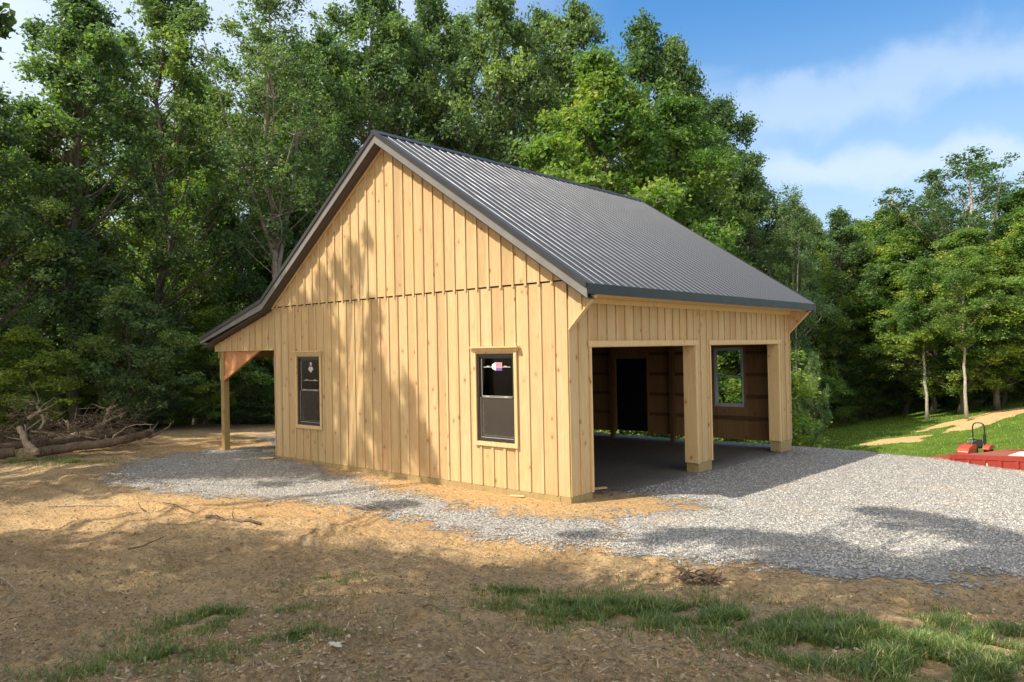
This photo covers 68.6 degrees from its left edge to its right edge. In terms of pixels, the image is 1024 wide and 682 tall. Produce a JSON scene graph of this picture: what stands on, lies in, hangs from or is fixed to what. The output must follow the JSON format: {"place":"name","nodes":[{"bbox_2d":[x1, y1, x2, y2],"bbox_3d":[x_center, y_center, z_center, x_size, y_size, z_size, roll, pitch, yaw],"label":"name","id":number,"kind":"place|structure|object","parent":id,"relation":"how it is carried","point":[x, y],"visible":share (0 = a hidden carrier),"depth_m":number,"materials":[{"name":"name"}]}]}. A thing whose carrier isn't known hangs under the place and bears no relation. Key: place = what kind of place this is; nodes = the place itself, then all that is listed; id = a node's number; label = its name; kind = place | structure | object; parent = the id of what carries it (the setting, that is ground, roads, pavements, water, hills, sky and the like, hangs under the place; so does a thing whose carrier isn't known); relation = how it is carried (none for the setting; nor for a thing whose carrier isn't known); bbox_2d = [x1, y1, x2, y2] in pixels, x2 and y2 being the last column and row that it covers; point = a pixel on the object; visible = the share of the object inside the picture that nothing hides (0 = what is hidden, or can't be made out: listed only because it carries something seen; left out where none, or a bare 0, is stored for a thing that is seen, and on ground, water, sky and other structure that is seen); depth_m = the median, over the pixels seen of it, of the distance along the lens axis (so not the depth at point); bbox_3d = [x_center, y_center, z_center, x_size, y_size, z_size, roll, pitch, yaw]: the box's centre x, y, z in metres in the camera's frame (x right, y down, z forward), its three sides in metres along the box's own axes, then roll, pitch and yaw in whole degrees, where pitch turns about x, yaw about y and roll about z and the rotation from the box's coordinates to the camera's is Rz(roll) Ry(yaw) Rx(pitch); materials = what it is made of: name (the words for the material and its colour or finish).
{"place":"outdoors","nodes":[
{"label":"outdoors","id":0,"kind":"place"},
{"bbox_2d":[0,378,1023,681],"bbox_3d":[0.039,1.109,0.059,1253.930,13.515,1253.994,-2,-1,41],"label":"ground","id":1,"kind":"structure","parent":0,"point":[26,558],"depth_m":7.78,"materials":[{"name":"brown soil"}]},
{"bbox_2d":[0,2,16,59],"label":"shade tree","id":2,"kind":"object","parent":1,"relation":"on","point":[8,21],"visible":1,"depth_m":10.05,"materials":[{"name":"green plant"}]},
{"bbox_2d":[0,358,66,437],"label":"sapling","id":3,"kind":"object","parent":1,"relation":"on","point":[22,389],"visible":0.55,"depth_m":21.32,"materials":[{"name":"green plant"}]},
{"bbox_2d":[0,81,85,439],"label":"tree","id":4,"kind":"object","parent":1,"relation":"on","point":[53,206],"visible":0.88,"depth_m":22.68,"materials":[{"name":"green plant"}]},
{"bbox_2d":[0,143,86,357],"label":"tree","id":5,"kind":"object","parent":1,"relation":"on","point":[10,206],"visible":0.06,"depth_m":27.63,"materials":[{"name":"green plant"}]},
{"bbox_2d":[0,324,96,437],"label":"sapling","id":6,"kind":"object","parent":1,"relation":"on","point":[27,342],"visible":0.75,"depth_m":21.79,"materials":[{"name":"green plant"}]},
{"bbox_2d":[31,355,110,426],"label":"sapling","id":7,"kind":"object","parent":1,"relation":"on","point":[65,401],"visible":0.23,"depth_m":25.37,"materials":[{"name":"green plant"}]},
{"bbox_2d":[0,384,154,453],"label":"brush twigs","id":8,"kind":"object","parent":1,"relation":"on","point":[78,429],"visible":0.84,"depth_m":18.36,"materials":[{"name":"brown wood"}]},
{"bbox_2d":[0,447,15,458],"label":"fallen log","id":9,"kind":"object","parent":8,"relation":"on","point":[5,453],"visible":1,"depth_m":16.98,"materials":[{"name":"brown wood"}]},
{"bbox_2d":[0,441,22,448],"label":"fallen log","id":10,"kind":"object","parent":8,"relation":"on","point":[16,444],"visible":0.69,"depth_m":17.70,"materials":[{"name":"brown wood"}]},
{"bbox_2d":[6,415,46,455],"bbox_3d":[-10.957,2.151,16.943,0.272,0.937,0.857,-2,-1,41],"label":"dead branch","id":11,"kind":"object","parent":8,"relation":"on","point":[33,450],"visible":1,"depth_m":16.89,"materials":[{"name":"brown wood"}]},
{"bbox_2d":[27,385,55,419],"bbox_3d":[-10.995,1.415,17.559,0.621,0.870,0.255,-1,-1,-30],"label":"dead branch","id":12,"kind":"object","parent":8,"relation":"on","point":[32,416],"visible":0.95,"depth_m":17.54,"materials":[{"name":"brown wood"}]},
{"bbox_2d":[31,428,135,447],"bbox_3d":[-10.844,2.408,19.151,0.922,0.516,2.439,-2,-1,41],"label":"fallen log","id":13,"kind":"object","parent":8,"relation":"on","point":[37,440],"visible":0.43,"depth_m":18.87,"materials":[{"name":"brown wood"}]},
{"bbox_2d":[63,414,117,431],"bbox_3d":[-10.850,2.242,19.205,1.279,0.826,0.604,-1,-1,-14],"label":"dead branch","id":14,"kind":"object","parent":8,"relation":"on","point":[91,426],"visible":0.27,"depth_m":19.30,"materials":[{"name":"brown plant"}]},
{"bbox_2d":[0,106,159,426],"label":"tree","id":15,"kind":"object","parent":1,"relation":"on","point":[45,158],"visible":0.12,"depth_m":26.30,"materials":[{"name":"green plant"}]},
{"bbox_2d":[0,0,168,429],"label":"tree","id":16,"kind":"object","parent":1,"relation":"on","point":[81,22],"visible":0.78,"depth_m":24.53,"materials":[{"name":"green plant"}]},
{"bbox_2d":[33,307,144,424],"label":"sapling","id":17,"kind":"object","parent":1,"relation":"on","point":[96,399],"visible":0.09,"depth_m":26.64,"materials":[{"name":"green plant"}]},
{"bbox_2d":[36,430,151,457],"bbox_3d":[-10.118,2.509,18.452,0.848,0.442,2.731,-2,-1,41],"label":"fallen log","id":18,"kind":"object","parent":1,"relation":"on","point":[75,446],"visible":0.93,"depth_m":18.11,"materials":[{"name":"brown wood"}]},
{"bbox_2d":[12,47,180,422],"bbox_3d":[-21.456,-5.295,38.590,10.534,20.967,9.113,-2,-1,42],"label":"tree","id":19,"kind":"object","parent":1,"relation":"on","point":[86,149],"visible":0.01,"depth_m":37.59,"materials":[{"name":"green plant"}]},
{"bbox_2d":[60,282,204,428],"bbox_3d":[-12.136,0.672,24.035,3.694,5.071,4.052,-1,-1,36],"label":"bush","id":20,"kind":"object","parent":1,"relation":"on","point":[127,298],"visible":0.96,"depth_m":23.51,"materials":[{"name":"green plant"}]},
{"bbox_2d":[112,354,206,425],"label":"sapling","id":21,"kind":"object","parent":1,"relation":"on","point":[170,379],"visible":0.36,"depth_m":25.88,"materials":[{"name":"green plant"}]},
{"bbox_2d":[71,0,270,423],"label":"tree","id":22,"kind":"object","parent":1,"relation":"on","point":[164,64],"visible":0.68,"depth_m":29.50,"materials":[{"name":"green plant"}]},
{"bbox_2d":[129,325,218,424],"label":"sapling","id":23,"kind":"object","parent":1,"relation":"on","point":[177,421],"visible":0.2,"depth_m":28.84,"materials":[{"name":"green plant"}]},
{"bbox_2d":[96,124,271,424],"bbox_3d":[-15.210,-2.705,35.117,7.509,15.021,8.418,-1,-1,22],"label":"tree","id":24,"kind":"object","parent":1,"relation":"on","point":[182,186],"visible":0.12,"depth_m":34.28,"materials":[{"name":"green plant"}]},
{"bbox_2d":[127,66,243,339],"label":"tree","id":25,"kind":"object","parent":1,"relation":"on","point":[172,122],"visible":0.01,"depth_m":42.15,"materials":[{"name":"green plant"}]},
{"bbox_2d":[121,86,295,424],"bbox_3d":[-15.991,-4.414,40.277,9.312,18.891,9.604,-1,-1,-12],"label":"tree","id":26,"kind":"object","parent":1,"relation":"on","point":[223,97],"visible":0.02,"depth_m":39.88,"materials":[{"name":"green plant"}]},
{"bbox_2d":[159,305,258,424],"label":"sapling","id":27,"kind":"object","parent":1,"relation":"on","point":[215,316],"visible":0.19,"depth_m":29.98,"materials":[{"name":"green plant"}]},
{"bbox_2d":[169,332,274,424],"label":"sapling","id":28,"kind":"object","parent":1,"relation":"on","point":[206,411],"visible":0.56,"depth_m":27.63,"materials":[{"name":"green plant"}]},
{"bbox_2d":[205,505,261,524],"bbox_3d":[-3.789,2.337,10.162,1.037,0.250,0.153,-1,-1,25],"label":"stick","id":29,"kind":"object","parent":1,"relation":"on","point":[216,516],"visible":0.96,"depth_m":10.10,"materials":[{"name":"brown wood"}]},
{"bbox_2d":[164,138,308,424],"bbox_3d":[-11.783,-2.355,33.714,6.331,13.879,5.952,-1,-1,13],"label":"tree","id":30,"kind":"object","parent":1,"relation":"on","point":[247,292],"visible":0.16,"depth_m":32.74,"materials":[{"name":"green plant"}]},
{"bbox_2d":[207,358,274,423],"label":"sapling","id":31,"kind":"object","parent":1,"relation":"on","point":[246,415],"visible":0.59,"depth_m":28.77,"materials":[{"name":"green plant"}]},
{"bbox_2d":[216,357,274,423],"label":"sapling","id":32,"kind":"object","parent":1,"relation":"on","point":[268,419],"visible":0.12,"depth_m":30.79,"materials":[{"name":"green plant"}]},
{"bbox_2d":[160,0,339,423],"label":"tree","id":33,"kind":"object","parent":1,"relation":"on","point":[268,49],"visible":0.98,"depth_m":27.10,"materials":[{"name":"green plant"}]},
{"bbox_2d":[219,64,321,375],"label":"tree","id":34,"kind":"object","parent":1,"relation":"on","point":[255,265],"visible":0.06,"depth_m":37.18,"materials":[{"name":"green plant"}]},
{"bbox_2d":[225,21,359,284],"bbox_3d":[-9.069,-4.842,34.134,6.467,19.078,6.839,-1,-1,17],"label":"tree","id":35,"kind":"object","parent":1,"relation":"on","point":[327,44],"visible":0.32,"depth_m":33.46,"materials":[{"name":"green plant"}]},
{"bbox_2d":[256,40,367,226],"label":"tree","id":36,"kind":"object","parent":1,"relation":"on","point":[337,71],"visible":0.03,"depth_m":43.61,"materials":[{"name":"green plant"}]},
{"bbox_2d":[285,0,443,231],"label":"tree","id":37,"kind":"object","parent":1,"relation":"on","point":[372,70],"visible":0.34,"depth_m":35.86,"materials":[{"name":"green plant"}]},
{"bbox_2d":[337,7,450,153],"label":"tree","id":38,"kind":"object","parent":1,"relation":"on","point":[375,50],"visible":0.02,"depth_m":44.68,"materials":[{"name":"green plant"}]},
{"bbox_2d":[355,0,519,158],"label":"tree","id":39,"kind":"object","parent":1,"relation":"on","point":[436,52],"visible":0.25,"depth_m":38.66,"materials":[{"name":"green plant"}]},
{"bbox_2d":[419,6,532,166],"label":"tree","id":40,"kind":"object","parent":1,"relation":"on","point":[462,19],"visible":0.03,"depth_m":50.22,"materials":[{"name":"green plant"}]},
{"bbox_2d":[199,129,815,503],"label":"garage","id":41,"kind":"structure","parent":1,"relation":"on","point":[423,312],"depth_m":14.77,"materials":[{"name":"brown wood"}]},
{"bbox_2d":[291,350,322,429],"bbox_3d":[-4.475,1.074,16.560,1.110,1.718,0.175,-2,-1,41],"label":"window","id":42,"kind":"structure","parent":41,"relation":"in","point":[308,394],"depth_m":16.65,"materials":[{"name":"brown glass"}]},
{"bbox_2d":[468,346,519,448],"bbox_3d":[-0.273,0.949,12.883,1.120,1.718,0.175,-2,-1,41],"label":"window","id":43,"kind":"structure","parent":41,"relation":"in","point":[495,382],"depth_m":12.94,"materials":[{"name":"brown glass"}]},
{"bbox_2d":[616,358,647,431],"bbox_3d":[3.488,1.550,21.839,1.020,2.105,0.035,-2,-1,41],"label":"door","id":44,"kind":"structure","parent":41,"relation":"in","point":[631,374],"depth_m":21.82,"materials":[{"name":"black paint"}]},
{"bbox_2d":[713,347,743,406],"bbox_3d":[5.750,0.955,19.872,0.820,1.560,0.082,-2,-1,41],"label":"window","id":45,"kind":"structure","parent":41,"relation":"in","point":[716,392],"depth_m":19.91,"materials":[{"name":"grey plastic"}]},
{"bbox_2d":[414,0,605,185],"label":"tree","id":46,"kind":"object","parent":1,"relation":"on","point":[500,29],"visible":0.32,"depth_m":37.48,"materials":[{"name":"green plant"}]},
{"bbox_2d":[0,446,1023,681],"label":"foreground grass","id":47,"kind":"structure","parent":1,"relation":"on","point":[960,650],"depth_m":5.38,"materials":[{"name":"green plant"}]},
{"bbox_2d":[461,2,562,166],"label":"tree","id":48,"kind":"object","parent":1,"relation":"on","point":[537,15],"visible":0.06,"depth_m":49.10,"materials":[{"name":"green plant"}]},
{"bbox_2d":[0,456,1023,681],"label":"soil clods","id":49,"kind":"object","parent":1,"relation":"on","point":[421,670],"visible":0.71,"depth_m":6.01,"materials":[{"name":"brown soil"}]},
{"bbox_2d":[83,432,1023,597],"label":"gravel yard","id":50,"kind":"structure","parent":1,"relation":"on","point":[627,462],"depth_m":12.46,"materials":[{"name":"grey gravel"}]},
{"bbox_2d":[472,0,638,189],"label":"tree","id":51,"kind":"object","parent":1,"relation":"on","point":[582,29],"visible":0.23,"depth_m":38.97,"materials":[{"name":"green plant"}]},
{"bbox_2d":[512,43,719,232],"bbox_3d":[5.049,-3.215,34.897,13.179,20.963,11.375,-1,-1,-25],"label":"tree","id":52,"kind":"object","parent":1,"relation":"on","point":[609,94],"visible":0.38,"depth_m":33.80,"materials":[{"name":"green plant"}]},
{"bbox_2d":[593,429,666,437],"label":"sapling","id":53,"kind":"object","parent":1,"relation":"on","point":[628,432],"visible":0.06,"depth_m":31.76,"materials":[{"name":"green plant"}]},
{"bbox_2d":[583,6,731,435],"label":"tree","id":54,"kind":"object","parent":1,"relation":"on","point":[646,49],"visible":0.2,"depth_m":43.70,"materials":[{"name":"green plant"}]},
{"bbox_2d":[617,31,754,262],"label":"tree","id":55,"kind":"object","parent":1,"relation":"on","point":[687,77],"visible":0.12,"depth_m":43.77,"materials":[{"name":"green plant"}]},
{"bbox_2d":[623,91,765,365],"bbox_3d":[8.218,-2.615,36.916,10.697,19.286,10.371,-1,-1,-27],"label":"tree","id":56,"kind":"object","parent":1,"relation":"on","point":[679,139],"visible":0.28,"depth_m":36.28,"materials":[{"name":"green plant"}]},
{"bbox_2d":[669,563,735,585],"bbox_3d":[1.859,2.278,7.353,0.601,0.127,0.625,-1,-1,8],"label":"root clump","id":57,"kind":"object","parent":1,"relation":"on","point":[690,577],"visible":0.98,"depth_m":7.27,"materials":[{"name":"brown plant"}]},
{"bbox_2d":[663,67,748,437],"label":"tree","id":58,"kind":"object","parent":1,"relation":"on","point":[704,95],"visible":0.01,"depth_m":51.82,"materials":[{"name":"green plant"}]},
{"bbox_2d":[663,351,797,440],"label":"sapling","id":59,"kind":"object","parent":1,"relation":"on","point":[728,360],"visible":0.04,"depth_m":27.28,"materials":[{"name":"green plant"}]},
{"bbox_2d":[676,346,808,444],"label":"sapling","id":60,"kind":"object","parent":1,"relation":"on","point":[731,384],"visible":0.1,"depth_m":26.46,"materials":[{"name":"green plant"}]},
{"bbox_2d":[685,90,803,395],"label":"tree","id":61,"kind":"object","parent":1,"relation":"on","point":[722,111],"visible":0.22,"depth_m":42.09,"materials":[{"name":"green plant"}]},
{"bbox_2d":[700,149,813,443],"bbox_3d":[13.156,-2.014,40.763,6.302,16.634,5.960,-1,-1,13],"label":"tree","id":62,"kind":"object","parent":1,"relation":"on","point":[750,194],"visible":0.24,"depth_m":39.97,"materials":[{"name":"green plant"}]},
{"bbox_2d":[719,149,807,328],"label":"tree","id":63,"kind":"object","parent":1,"relation":"on","point":[763,219],"visible":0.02,"depth_m":51.75,"materials":[{"name":"green plant"}]},
{"bbox_2d":[718,342,832,446],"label":"sapling","id":64,"kind":"object","parent":1,"relation":"on","point":[798,439],"visible":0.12,"depth_m":28.33,"materials":[{"name":"green plant"}]},
{"bbox_2d":[752,180,835,432],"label":"tree","id":65,"kind":"object","parent":1,"relation":"on","point":[791,208],"visible":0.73,"depth_m":38.34,"materials":[{"name":"green plant"}]},
{"bbox_2d":[764,203,844,429],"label":"tree","id":66,"kind":"object","parent":1,"relation":"on","point":[827,349],"visible":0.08,"depth_m":47.87,"materials":[{"name":"green plant"}]},
{"bbox_2d":[793,352,832,447],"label":"tree","id":67,"kind":"object","parent":1,"relation":"on","point":[813,363],"visible":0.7,"depth_m":33.34,"materials":[{"name":"green plant"}]},
{"bbox_2d":[803,217,830,411],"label":"tree","id":68,"kind":"object","parent":1,"relation":"on","point":[821,233],"visible":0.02,"depth_m":59.74,"materials":[{"name":"green plant"}]},
{"bbox_2d":[800,376,842,427],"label":"sapling","id":69,"kind":"object","parent":1,"relation":"on","point":[829,400],"visible":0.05,"depth_m":49.58,"materials":[{"name":"green plant"}]},
{"bbox_2d":[791,343,858,433],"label":"sapling","id":70,"kind":"object","parent":1,"relation":"on","point":[838,386],"visible":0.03,"depth_m":41.13,"materials":[{"name":"green plant"}]},
{"bbox_2d":[790,236,865,427],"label":"tree","id":71,"kind":"object","parent":1,"relation":"on","point":[825,276],"visible":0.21,"depth_m":49.55,"materials":[{"name":"green plant"}]},
{"bbox_2d":[804,377,864,427],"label":"sapling","id":72,"kind":"object","parent":1,"relation":"on","point":[841,412],"visible":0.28,"depth_m":50.01,"materials":[{"name":"green plant"}]},
{"bbox_2d":[800,205,891,424],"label":"tree","id":73,"kind":"object","parent":1,"relation":"on","point":[841,225],"visible":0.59,"depth_m":51.07,"materials":[{"name":"green plant"}]},
{"bbox_2d":[805,289,892,410],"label":"tree","id":74,"kind":"object","parent":1,"relation":"on","point":[856,337],"visible":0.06,"depth_m":50.30,"materials":[{"name":"green plant"}]},
{"bbox_2d":[805,236,899,417],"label":"tree","id":75,"kind":"object","parent":1,"relation":"on","point":[869,304],"visible":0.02,"depth_m":51.20,"materials":[{"name":"green plant"}]},
{"bbox_2d":[852,221,885,283],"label":"tree","id":76,"kind":"object","parent":1,"relation":"on","point":[862,228],"visible":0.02,"depth_m":56.65,"materials":[{"name":"green plant"}]},
{"bbox_2d":[848,243,894,412],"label":"tree","id":77,"kind":"object","parent":1,"relation":"on","point":[860,266],"visible":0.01,"depth_m":53.52,"materials":[{"name":"green plant"}]},
{"bbox_2d":[824,244,922,417],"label":"tree","id":78,"kind":"object","parent":1,"relation":"on","point":[854,287],"visible":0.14,"depth_m":51.30,"materials":[{"name":"green plant"}]},
{"bbox_2d":[850,338,915,417],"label":"tree","id":79,"kind":"object","parent":1,"relation":"on","point":[896,395],"visible":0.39,"depth_m":50.10,"materials":[{"name":"green plant"}]},
{"bbox_2d":[849,198,916,411],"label":"tree","id":80,"kind":"object","parent":1,"relation":"on","point":[886,211],"visible":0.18,"depth_m":53.04,"materials":[{"name":"green plant"}]},
{"bbox_2d":[832,209,940,412],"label":"tree","id":81,"kind":"object","parent":1,"relation":"on","point":[884,230],"visible":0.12,"depth_m":52.19,"materials":[{"name":"green plant"}]},
{"bbox_2d":[830,228,947,414],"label":"tree","id":82,"kind":"object","parent":1,"relation":"on","point":[902,243],"visible":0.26,"depth_m":50.09,"materials":[{"name":"green plant"}]},
{"bbox_2d":[797,398,1023,456],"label":"field grass","id":83,"kind":"structure","parent":1,"relation":"on","point":[925,429],"depth_m":38.71,"materials":[{"name":"green plant"}]},
{"bbox_2d":[892,384,939,410],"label":"sapling","id":84,"kind":"object","parent":1,"relation":"on","point":[916,405],"visible":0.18,"depth_m":50.79,"materials":[{"name":"green plant"}]},
{"bbox_2d":[860,257,983,414],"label":"tree","id":85,"kind":"object","parent":1,"relation":"on","point":[916,378],"visible":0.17,"depth_m":46.13,"materials":[{"name":"green plant"}]},
{"bbox_2d":[887,256,961,420],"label":"tree","id":86,"kind":"object","parent":1,"relation":"on","point":[919,271],"visible":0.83,"depth_m":42.79,"materials":[{"name":"green plant"}]},
{"bbox_2d":[881,172,980,406],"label":"tree","id":87,"kind":"object","parent":1,"relation":"on","point":[919,223],"visible":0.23,"depth_m":51.39,"materials":[{"name":"green plant"}]},
{"bbox_2d":[913,386,971,406],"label":"sapling","id":88,"kind":"object","parent":1,"relation":"on","point":[944,400],"visible":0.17,"depth_m":49.76,"materials":[{"name":"green plant"}]},
{"bbox_2d":[873,143,1023,403],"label":"tree","id":89,"kind":"object","parent":1,"relation":"on","point":[973,171],"visible":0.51,"depth_m":49.25,"materials":[{"name":"green plant"}]},
{"bbox_2d":[875,226,1023,414],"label":"tree","id":90,"kind":"object","parent":1,"relation":"on","point":[962,237],"visible":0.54,"depth_m":42.03,"materials":[{"name":"green plant"}]},
{"bbox_2d":[914,244,1023,409],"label":"tree","id":91,"kind":"object","parent":1,"relation":"on","point":[996,383],"visible":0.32,"depth_m":41.38,"materials":[{"name":"green plant"}]},
{"bbox_2d":[929,244,1014,418],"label":"tree","id":92,"kind":"object","parent":1,"relation":"on","point":[967,262],"visible":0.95,"depth_m":39.89,"materials":[{"name":"green plant"}]},
{"bbox_2d":[956,422,994,453],"bbox_3d":[17.236,3.951,28.157,2.132,1.676,0.977,0,-1,-43],"label":"tractor","id":93,"kind":"object","parent":1,"relation":"on","point":[969,448],"visible":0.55,"depth_m":28.15,"materials":[{"name":"red metal"}]},
{"bbox_2d":[930,449,1023,469],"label":"trailer","id":94,"kind":"object","parent":1,"relation":"on","point":[1001,458],"visible":0.73,"depth_m":17.85,"materials":[{"name":"red metal"}]},
{"bbox_2d":[946,209,1023,385],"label":"tree","id":95,"kind":"object","parent":1,"relation":"on","point":[1014,239],"visible":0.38,"depth_m":41.05,"materials":[{"name":"green plant"}]},
{"bbox_2d":[949,217,1023,403],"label":"tree","id":96,"kind":"object","parent":1,"relation":"on","point":[1003,398],"visible":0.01,"depth_m":45.05,"materials":[{"name":"green plant"}]},
{"bbox_2d":[951,366,1022,403],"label":"sapling","id":97,"kind":"object","parent":1,"relation":"on","point":[987,395],"visible":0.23,"depth_m":45.83,"materials":[{"name":"green plant"}]},
{"bbox_2d":[980,186,1023,397],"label":"tree","id":98,"kind":"object","parent":1,"relation":"on","point":[1008,207],"visible":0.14,"depth_m":46.89,"materials":[{"name":"green plant"}]},
{"bbox_2d":[980,368,1023,398],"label":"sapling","id":99,"kind":"object","parent":1,"relation":"on","point":[1017,393],"visible":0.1,"depth_m":46.32,"materials":[{"name":"green plant"}]},
{"bbox_2d":[0,0,1023,251],"label":"sky","id":100,"kind":"structure","parent":0,"point":[855,99],"materials":[{"name":"blue"}]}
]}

